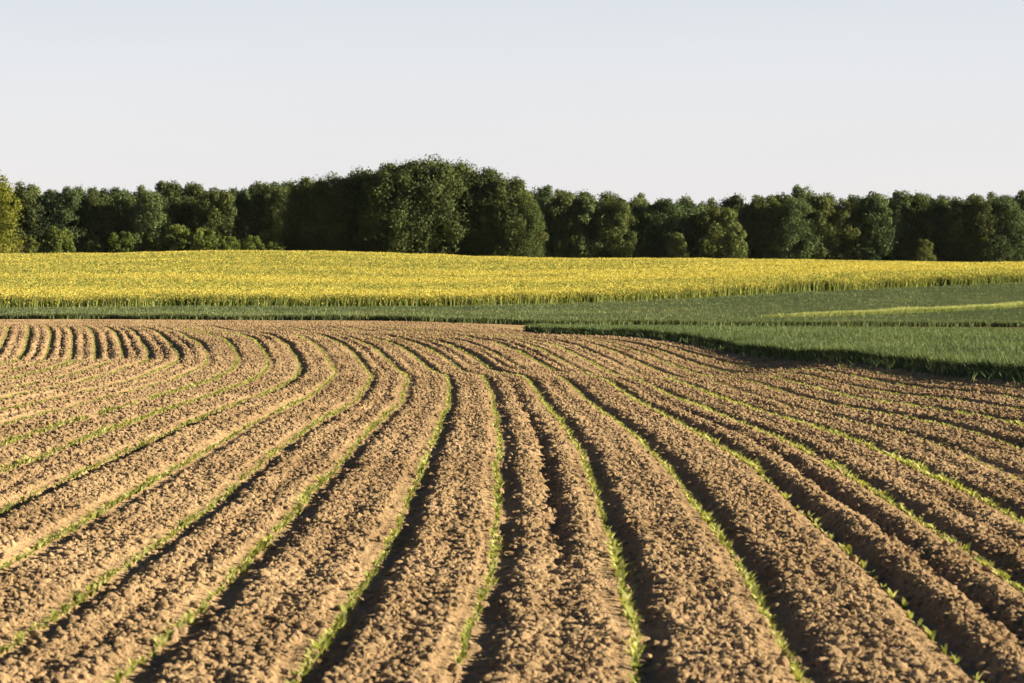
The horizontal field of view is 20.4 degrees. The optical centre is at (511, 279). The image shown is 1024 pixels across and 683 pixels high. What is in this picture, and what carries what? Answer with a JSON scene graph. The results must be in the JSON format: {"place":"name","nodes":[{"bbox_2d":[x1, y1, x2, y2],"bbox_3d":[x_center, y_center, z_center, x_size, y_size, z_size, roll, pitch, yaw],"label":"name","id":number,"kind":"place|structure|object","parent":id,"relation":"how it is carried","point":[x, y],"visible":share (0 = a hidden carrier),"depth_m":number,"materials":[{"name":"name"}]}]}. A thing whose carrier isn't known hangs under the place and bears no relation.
{"place":"outdoors","nodes":[
{"label":"outdoors","id":0,"kind":"place"},
{"bbox_2d":[0,319,1023,682],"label":"ploughed field","id":1,"kind":"structure","parent":0,"point":[792,635],"depth_m":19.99,"materials":[{"name":"soil"}]},
{"bbox_2d":[40,614,57,626],"bbox_3d":[-2.381,1.751,14.600,0.104,0.072,0.087,0,0,9],"label":"seedling","id":2,"kind":"object","parent":1,"relation":"on","point":[46,620],"visible":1,"depth_m":14.59,"materials":[{"name":"green plant"}]},
{"bbox_2d":[67,590,85,604],"bbox_3d":[-2.376,1.737,15.551,0.054,0.090,0.142,0,0,-38],"label":"seedling","id":3,"kind":"object","parent":1,"relation":"on","point":[76,596],"visible":0.85,"depth_m":15.55,"materials":[{"name":"green plant"}]},
{"bbox_2d":[86,584,97,596],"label":"seedling","id":4,"kind":"object","parent":1,"relation":"on","point":[90,590],"visible":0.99,"depth_m":15.93,"materials":[{"name":"green plant"}]},
{"bbox_2d":[184,612,196,623],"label":"seedling","id":5,"kind":"object","parent":1,"relation":"on","point":[189,621],"visible":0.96,"depth_m":14.72,"materials":[{"name":"green plant"}]},
{"bbox_2d":[297,667,312,679],"bbox_3d":[-0.941,1.773,12.770,0.102,0.067,0.069,0,0,-66],"label":"seedling","id":6,"kind":"object","parent":1,"relation":"on","point":[301,674],"visible":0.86,"depth_m":12.78,"materials":[{"name":"green plant"}]},
{"bbox_2d":[310,638,328,655],"bbox_3d":[-0.909,1.756,13.552,0.108,0.096,0.109,0,0,-9],"label":"seedling","id":7,"kind":"object","parent":1,"relation":"on","point":[316,645],"visible":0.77,"depth_m":13.55,"materials":[{"name":"green plant"}]},
{"bbox_2d":[335,611,346,629],"bbox_3d":[-0.883,1.759,14.621,0.063,0.102,0.109,0,0,-18],"label":"seedling","id":8,"kind":"object","parent":1,"relation":"on","point":[342,617],"visible":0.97,"depth_m":14.62,"materials":[{"name":"green plant"}]},
{"bbox_2d":[0,326,1023,682],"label":"seedling rows","id":9,"kind":"object","parent":1,"relation":"on","point":[614,546],"visible":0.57,"depth_m":28.97,"materials":[{"name":"green plant"}]},
{"bbox_2d":[626,645,641,657],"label":"seedling","id":10,"kind":"object","parent":1,"relation":"on","point":[635,653],"visible":0.58,"depth_m":13.31,"materials":[{"name":"green plant"}]},
{"bbox_2d":[626,609,642,625],"bbox_3d":[0.632,1.750,14.669,0.059,0.098,0.155,0,0,-14],"label":"seedling","id":11,"kind":"object","parent":1,"relation":"on","point":[633,617],"visible":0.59,"depth_m":14.66,"materials":[{"name":"green plant"}]},
{"bbox_2d":[629,641,645,654],"bbox_3d":[0.596,1.764,13.628,0.120,0.084,0.101,0,0,-7],"label":"seedling","id":12,"kind":"object","parent":1,"relation":"on","point":[634,644],"visible":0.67,"depth_m":13.64,"materials":[{"name":"green plant"}]},
{"bbox_2d":[749,584,757,599],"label":"seedling","id":13,"kind":"object","parent":1,"relation":"on","point":[754,591],"visible":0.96,"depth_m":15.68,"materials":[{"name":"green plant"}]},
{"bbox_2d":[793,670,805,682],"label":"seedling","id":14,"kind":"object","parent":1,"relation":"on","point":[798,678],"visible":1,"depth_m":12.53,"materials":[{"name":"green plant"}]},
{"bbox_2d":[901,597,907,610],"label":"seedling","id":15,"kind":"object","parent":1,"relation":"on","point":[904,605],"visible":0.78,"depth_m":15.48,"materials":[{"name":"green plant"}]},
{"bbox_2d":[923,625,936,640],"bbox_3d":[2.071,1.756,14.088,0.051,0.084,0.134,0,0,-6],"label":"seedling","id":16,"kind":"object","parent":1,"relation":"on","point":[930,636],"visible":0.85,"depth_m":14.08,"materials":[{"name":"green plant"}]},
{"bbox_2d":[950,655,961,664],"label":"seedling","id":17,"kind":"object","parent":1,"relation":"on","point":[954,659],"visible":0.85,"depth_m":13.24,"materials":[{"name":"green plant"}]},
{"bbox_2d":[0,0,1023,205],"label":"sky","id":18,"kind":"structure","parent":0,"point":[704,100],"materials":[{"name":"white"}]},
{"bbox_2d":[504,324,1023,328],"bbox_3d":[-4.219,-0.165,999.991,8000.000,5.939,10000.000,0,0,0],"label":"ground","id":19,"kind":"structure","parent":0,"point":[953,327],"depth_m":138.69,"materials":[{"name":"green plant"}]},
{"bbox_2d":[0,170,24,253],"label":"olive green tree","id":20,"kind":"object","parent":19,"relation":"on","point":[7,220],"visible":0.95,"depth_m":413.63,"materials":[{"name":"green plant"}]},
{"bbox_2d":[11,182,41,202],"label":"woodland tree","id":21,"kind":"object","parent":19,"relation":"on","point":[30,187],"visible":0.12,"depth_m":476.70,"materials":[{"name":"green plant"}]},
{"bbox_2d":[3,189,53,252],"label":"woodland tree","id":22,"kind":"object","parent":19,"relation":"on","point":[28,203],"visible":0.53,"depth_m":458.91,"materials":[{"name":"green plant"}]},
{"bbox_2d":[17,236,39,253],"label":"shrub","id":23,"kind":"object","parent":19,"relation":"on","point":[33,246],"visible":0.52,"depth_m":438.96,"materials":[{"name":"green plant"}]},
{"bbox_2d":[22,193,75,252],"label":"woodland tree","id":24,"kind":"object","parent":19,"relation":"on","point":[48,201],"visible":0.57,"depth_m":459.62,"materials":[{"name":"green plant"}]},
{"bbox_2d":[43,188,61,224],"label":"woodland tree","id":25,"kind":"object","parent":19,"relation":"on","point":[50,192],"visible":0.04,"depth_m":477.10,"materials":[{"name":"green plant"}]},
{"bbox_2d":[35,225,76,252],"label":"shrub","id":26,"kind":"object","parent":19,"relation":"on","point":[50,238],"visible":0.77,"depth_m":434.67,"materials":[{"name":"green plant"}]},
{"bbox_2d":[49,186,96,252],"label":"woodland tree","id":27,"kind":"object","parent":19,"relation":"on","point":[72,200],"visible":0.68,"depth_m":459.57,"materials":[{"name":"green plant"}]},
{"bbox_2d":[81,240,103,252],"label":"shrub","id":28,"kind":"object","parent":19,"relation":"on","point":[94,247],"visible":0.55,"depth_m":442.16,"materials":[{"name":"green plant"}]},
{"bbox_2d":[73,191,122,252],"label":"woodland tree","id":29,"kind":"object","parent":19,"relation":"on","point":[99,205],"visible":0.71,"depth_m":459.85,"materials":[{"name":"green plant"}]},
{"bbox_2d":[78,186,123,225],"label":"woodland tree","id":30,"kind":"object","parent":19,"relation":"on","point":[94,190],"visible":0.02,"depth_m":474.58,"materials":[{"name":"green plant"}]},
{"bbox_2d":[108,187,130,230],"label":"woodland tree","id":31,"kind":"object","parent":19,"relation":"on","point":[116,190],"visible":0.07,"depth_m":474.44,"materials":[{"name":"green plant"}]},
{"bbox_2d":[94,191,148,252],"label":"woodland tree","id":32,"kind":"object","parent":19,"relation":"on","point":[125,204],"visible":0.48,"depth_m":462.54,"materials":[{"name":"green plant"}]},
{"bbox_2d":[106,231,136,252],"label":"shrub","id":33,"kind":"object","parent":19,"relation":"on","point":[116,241],"visible":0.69,"depth_m":439.83,"materials":[{"name":"green plant"}]},
{"bbox_2d":[126,184,156,222],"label":"woodland tree","id":34,"kind":"object","parent":19,"relation":"on","point":[140,188],"visible":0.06,"depth_m":471.99,"materials":[{"name":"green plant"}]},
{"bbox_2d":[135,238,161,251],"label":"shrub","id":35,"kind":"object","parent":19,"relation":"on","point":[147,245],"visible":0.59,"depth_m":442.70,"materials":[{"name":"green plant"}]},
{"bbox_2d":[123,190,178,251],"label":"woodland tree","id":36,"kind":"object","parent":19,"relation":"on","point":[146,228],"visible":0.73,"depth_m":457.56,"materials":[{"name":"green plant"}]},
{"bbox_2d":[154,180,174,230],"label":"woodland tree","id":37,"kind":"object","parent":19,"relation":"on","point":[158,187],"visible":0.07,"depth_m":475.20,"materials":[{"name":"green plant"}]},
{"bbox_2d":[156,224,191,250],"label":"shrub","id":38,"kind":"object","parent":19,"relation":"on","point":[182,232],"visible":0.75,"depth_m":440.96,"materials":[{"name":"green plant"}]},
{"bbox_2d":[153,178,195,247],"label":"woodland tree","id":39,"kind":"object","parent":19,"relation":"on","point":[174,191],"visible":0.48,"depth_m":462.07,"materials":[{"name":"green plant"}]},
{"bbox_2d":[172,181,220,247],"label":"woodland tree","id":40,"kind":"object","parent":19,"relation":"on","point":[195,192],"visible":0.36,"depth_m":462.84,"materials":[{"name":"green plant"}]},
{"bbox_2d":[188,227,221,250],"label":"shrub","id":41,"kind":"object","parent":19,"relation":"on","point":[210,239],"visible":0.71,"depth_m":438.68,"materials":[{"name":"green plant"}]},
{"bbox_2d":[188,186,246,250],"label":"woodland tree","id":42,"kind":"object","parent":19,"relation":"on","point":[221,201],"visible":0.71,"depth_m":457.81,"materials":[{"name":"green plant"}]},
{"bbox_2d":[214,235,240,249],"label":"shrub","id":43,"kind":"object","parent":19,"relation":"on","point":[223,242],"visible":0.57,"depth_m":442.03,"materials":[{"name":"green plant"}]},
{"bbox_2d":[225,186,252,233],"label":"woodland tree","id":44,"kind":"object","parent":19,"relation":"on","point":[232,190],"visible":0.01,"depth_m":472.64,"materials":[{"name":"green plant"}]},
{"bbox_2d":[226,191,264,249],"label":"woodland tree","id":45,"kind":"object","parent":19,"relation":"on","point":[241,200],"visible":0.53,"depth_m":461.02,"materials":[{"name":"green plant"}]},
{"bbox_2d":[239,235,265,249],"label":"shrub","id":46,"kind":"object","parent":19,"relation":"on","point":[248,242],"visible":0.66,"depth_m":438.16,"materials":[{"name":"green plant"}]},
{"bbox_2d":[245,180,270,241],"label":"woodland tree","id":47,"kind":"object","parent":19,"relation":"on","point":[253,186],"visible":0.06,"depth_m":475.27,"materials":[{"name":"green plant"}]},
{"bbox_2d":[243,182,280,249],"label":"woodland tree","id":48,"kind":"object","parent":19,"relation":"on","point":[265,193],"visible":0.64,"depth_m":458.76,"materials":[{"name":"green plant"}]},
{"bbox_2d":[265,241,284,249],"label":"shrub","id":49,"kind":"object","parent":19,"relation":"on","point":[270,245],"visible":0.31,"depth_m":435.43,"materials":[{"name":"green plant"}]},
{"bbox_2d":[264,178,295,222],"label":"woodland tree","id":50,"kind":"object","parent":19,"relation":"on","point":[285,184],"visible":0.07,"depth_m":475.86,"materials":[{"name":"green plant"}]},
{"bbox_2d":[261,186,300,246],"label":"woodland tree","id":51,"kind":"object","parent":19,"relation":"on","point":[280,193],"visible":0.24,"depth_m":457.27,"materials":[{"name":"green plant"}]},
{"bbox_2d":[271,174,330,250],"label":"broadleaf tree","id":52,"kind":"object","parent":19,"relation":"on","point":[301,190],"visible":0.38,"depth_m":407.81,"materials":[{"name":"green plant"}]},
{"bbox_2d":[292,171,370,251],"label":"broadleaf tree","id":53,"kind":"object","parent":19,"relation":"on","point":[328,203],"visible":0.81,"depth_m":400.53,"materials":[{"name":"green plant"}]},
{"bbox_2d":[331,165,389,251],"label":"broadleaf tree","id":54,"kind":"object","parent":19,"relation":"on","point":[362,175],"visible":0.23,"depth_m":402.50,"materials":[{"name":"green plant"}]},
{"bbox_2d":[347,159,438,253],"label":"broadleaf tree","id":55,"kind":"object","parent":19,"relation":"on","point":[373,208],"visible":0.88,"depth_m":396.15,"materials":[{"name":"green plant"}]},
{"bbox_2d":[378,154,480,254],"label":"broadleaf tree","id":56,"kind":"object","parent":19,"relation":"on","point":[423,170],"visible":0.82,"depth_m":396.67,"materials":[{"name":"green plant"}]},
{"bbox_2d":[422,157,491,255],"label":"broadleaf tree","id":57,"kind":"object","parent":19,"relation":"on","point":[462,168],"visible":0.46,"depth_m":399.38,"materials":[{"name":"green plant"}]},
{"bbox_2d":[442,164,512,255],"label":"broadleaf tree","id":58,"kind":"object","parent":19,"relation":"on","point":[485,177],"visible":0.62,"depth_m":399.10,"materials":[{"name":"green plant"}]},
{"bbox_2d":[470,173,540,256],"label":"broadleaf tree","id":59,"kind":"object","parent":19,"relation":"on","point":[500,191],"visible":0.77,"depth_m":397.61,"materials":[{"name":"green plant"}]},
{"bbox_2d":[0,281,1023,326],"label":"wheat band","id":60,"kind":"object","parent":19,"relation":"on","point":[748,310],"visible":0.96,"depth_m":153.53,"materials":[{"name":"green plant"}]},
{"bbox_2d":[0,250,1023,307],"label":"rapeseed crop","id":61,"kind":"object","parent":19,"relation":"on","point":[252,278],"visible":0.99,"depth_m":233.87,"materials":[{"name":"yellow plant"}]},
{"bbox_2d":[497,192,548,257],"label":"broadleaf tree","id":62,"kind":"object","parent":19,"relation":"on","point":[536,226],"visible":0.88,"depth_m":396.34,"materials":[{"name":"green plant"}]},
{"bbox_2d":[532,184,553,201],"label":"woodland tree","id":63,"kind":"object","parent":19,"relation":"on","point":[544,192],"visible":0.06,"depth_m":475.39,"materials":[{"name":"green plant"}]},
{"bbox_2d":[535,196,571,257],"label":"woodland tree","id":64,"kind":"object","parent":19,"relation":"on","point":[545,205],"visible":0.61,"depth_m":461.64,"materials":[{"name":"green plant"}]},
{"bbox_2d":[542,187,599,257],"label":"woodland tree","id":65,"kind":"object","parent":19,"relation":"on","point":[567,205],"visible":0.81,"depth_m":461.33,"materials":[{"name":"green plant"}]},
{"bbox_2d":[576,189,595,199],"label":"woodland tree","id":66,"kind":"object","parent":19,"relation":"on","point":[585,194],"visible":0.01,"depth_m":477.66,"materials":[{"name":"green plant"}]},
{"bbox_2d":[562,196,617,257],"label":"woodland tree","id":67,"kind":"object","parent":19,"relation":"on","point":[592,209],"visible":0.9,"depth_m":460.36,"materials":[{"name":"green plant"}]},
{"bbox_2d":[597,191,632,254],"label":"woodland tree","id":68,"kind":"object","parent":19,"relation":"on","point":[607,197],"visible":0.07,"depth_m":477.76,"materials":[{"name":"green plant"}]},
{"bbox_2d":[588,198,651,257],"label":"woodland tree","id":69,"kind":"object","parent":19,"relation":"on","point":[621,215],"visible":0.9,"depth_m":459.50,"materials":[{"name":"green plant"}]},
{"bbox_2d":[613,192,650,244],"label":"woodland tree","id":70,"kind":"object","parent":19,"relation":"on","point":[639,198],"visible":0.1,"depth_m":475.00,"materials":[{"name":"green plant"}]},
{"bbox_2d":[622,203,667,257],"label":"woodland tree","id":71,"kind":"object","parent":19,"relation":"on","point":[642,214],"visible":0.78,"depth_m":461.41,"materials":[{"name":"green plant"}]},
{"bbox_2d":[640,197,697,257],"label":"woodland tree","id":72,"kind":"object","parent":19,"relation":"on","point":[665,219],"visible":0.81,"depth_m":461.06,"materials":[{"name":"green plant"}]},
{"bbox_2d":[664,232,688,257],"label":"bush","id":73,"kind":"object","parent":19,"relation":"on","point":[676,241],"visible":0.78,"depth_m":454.52,"materials":[{"name":"green plant"}]},
{"bbox_2d":[669,193,695,226],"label":"woodland tree","id":74,"kind":"object","parent":19,"relation":"on","point":[683,200],"visible":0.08,"depth_m":475.71,"materials":[{"name":"green plant"}]},
{"bbox_2d":[671,204,719,257],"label":"woodland tree","id":75,"kind":"object","parent":19,"relation":"on","point":[693,213],"visible":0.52,"depth_m":462.77,"materials":[{"name":"green plant"}]},
{"bbox_2d":[692,197,719,257],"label":"woodland tree","id":76,"kind":"object","parent":19,"relation":"on","point":[708,205],"visible":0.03,"depth_m":474.11,"materials":[{"name":"green plant"}]},
{"bbox_2d":[685,205,751,258],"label":"woodland tree","id":77,"kind":"object","parent":19,"relation":"on","point":[716,222],"visible":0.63,"depth_m":458.85,"materials":[{"name":"green plant"}]},
{"bbox_2d":[718,192,745,224],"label":"woodland tree","id":78,"kind":"object","parent":19,"relation":"on","point":[737,200],"visible":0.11,"depth_m":474.35,"materials":[{"name":"green plant"}]},
{"bbox_2d":[720,222,747,258],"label":"tree","id":79,"kind":"object","parent":19,"relation":"on","point":[736,235],"visible":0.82,"depth_m":451.41,"materials":[{"name":"green plant"}]},
{"bbox_2d":[715,203,769,258],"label":"woodland tree","id":80,"kind":"object","parent":19,"relation":"on","point":[744,218],"visible":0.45,"depth_m":461.49,"materials":[{"name":"green plant"}]},
{"bbox_2d":[748,194,777,243],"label":"woodland tree","id":81,"kind":"object","parent":19,"relation":"on","point":[755,199],"visible":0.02,"depth_m":472.29,"materials":[{"name":"green plant"}]},
{"bbox_2d":[742,194,789,258],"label":"woodland tree","id":82,"kind":"object","parent":19,"relation":"on","point":[764,208],"visible":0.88,"depth_m":460.03,"materials":[{"name":"green plant"}]},
{"bbox_2d":[522,322,1023,387],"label":"young wheat","id":83,"kind":"object","parent":19,"relation":"on","point":[979,353],"visible":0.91,"depth_m":76.62,"materials":[{"name":"green plant"}]},
{"bbox_2d":[769,192,804,252],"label":"woodland tree","id":84,"kind":"object","parent":19,"relation":"on","point":[780,199],"visible":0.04,"depth_m":472.82,"materials":[{"name":"green plant"}]},
{"bbox_2d":[762,196,820,259],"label":"woodland tree","id":85,"kind":"object","parent":19,"relation":"on","point":[791,209],"visible":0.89,"depth_m":457.95,"materials":[{"name":"green plant"}]},
{"bbox_2d":[787,184,815,225],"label":"woodland tree","id":86,"kind":"object","parent":19,"relation":"on","point":[796,193],"visible":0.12,"depth_m":476.88,"materials":[{"name":"green plant"}]},
{"bbox_2d":[795,193,844,259],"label":"woodland tree","id":87,"kind":"object","parent":19,"relation":"on","point":[823,209],"visible":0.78,"depth_m":459.59,"materials":[{"name":"green plant"}]},
{"bbox_2d":[820,192,848,258],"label":"woodland tree","id":88,"kind":"object","parent":19,"relation":"on","point":[832,197],"visible":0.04,"depth_m":475.94,"materials":[{"name":"green plant"}]},
{"bbox_2d":[818,197,878,260],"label":"woodland tree","id":89,"kind":"object","parent":19,"relation":"on","point":[841,217],"visible":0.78,"depth_m":460.48,"materials":[{"name":"green plant"}]},
{"bbox_2d":[835,194,861,255],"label":"woodland tree","id":90,"kind":"object","parent":19,"relation":"on","point":[856,199],"visible":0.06,"depth_m":476.78,"materials":[{"name":"green plant"}]},
{"bbox_2d":[847,191,897,259],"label":"woodland tree","id":91,"kind":"object","parent":19,"relation":"on","point":[885,200],"visible":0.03,"depth_m":472.98,"materials":[{"name":"green plant"}]},
{"bbox_2d":[848,193,899,260],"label":"woodland tree","id":92,"kind":"object","parent":19,"relation":"on","point":[876,213],"visible":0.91,"depth_m":459.62,"materials":[{"name":"green plant"}]},
{"bbox_2d":[760,300,1023,317],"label":"barley strip","id":93,"kind":"object","parent":19,"relation":"on","point":[923,309],"visible":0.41,"depth_m":155.21,"materials":[{"name":"yellow plant"}]},
{"bbox_2d":[877,199,915,260],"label":"woodland tree","id":94,"kind":"object","parent":19,"relation":"on","point":[898,222],"visible":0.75,"depth_m":461.44,"materials":[{"name":"green plant"}]},
{"bbox_2d":[886,189,919,260],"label":"woodland tree","id":95,"kind":"object","parent":19,"relation":"on","point":[898,196],"visible":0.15,"depth_m":476.51,"materials":[{"name":"green plant"}]},
{"bbox_2d":[896,190,944,261],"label":"woodland tree","id":96,"kind":"object","parent":19,"relation":"on","point":[919,212],"visible":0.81,"depth_m":461.33,"materials":[{"name":"green plant"}]},
{"bbox_2d":[914,239,935,261],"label":"bush","id":97,"kind":"object","parent":19,"relation":"on","point":[923,248],"visible":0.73,"depth_m":454.72,"materials":[{"name":"green plant"}]},
{"bbox_2d":[919,197,959,261],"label":"woodland tree","id":98,"kind":"object","parent":19,"relation":"on","point":[940,206],"visible":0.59,"depth_m":462.93,"materials":[{"name":"green plant"}]},
{"bbox_2d":[936,196,982,261],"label":"woodland tree","id":99,"kind":"object","parent":19,"relation":"on","point":[958,207],"visible":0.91,"depth_m":459.71,"materials":[{"name":"green plant"}]},
{"bbox_2d":[958,194,1005,261],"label":"woodland tree","id":100,"kind":"object","parent":19,"relation":"on","point":[983,208],"visible":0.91,"depth_m":458.34,"materials":[{"name":"green plant"}]},
{"bbox_2d":[971,191,1012,259],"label":"woodland tree","id":101,"kind":"object","parent":19,"relation":"on","point":[991,196],"visible":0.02,"depth_m":477.26,"materials":[{"name":"green plant"}]},
{"bbox_2d":[978,194,1023,261],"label":"woodland tree","id":102,"kind":"object","parent":19,"relation":"on","point":[1013,245],"visible":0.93,"depth_m":458.03,"materials":[{"name":"green plant"}]},
{"bbox_2d":[1000,189,1023,261],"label":"woodland tree","id":103,"kind":"object","parent":19,"relation":"on","point":[1020,194],"visible":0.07,"depth_m":478.16,"materials":[{"name":"green plant"}]},
{"bbox_2d":[1008,195,1023,261],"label":"woodland tree","id":104,"kind":"object","parent":19,"relation":"on","point":[1022,205],"visible":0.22,"depth_m":464.36,"materials":[{"name":"green plant"}]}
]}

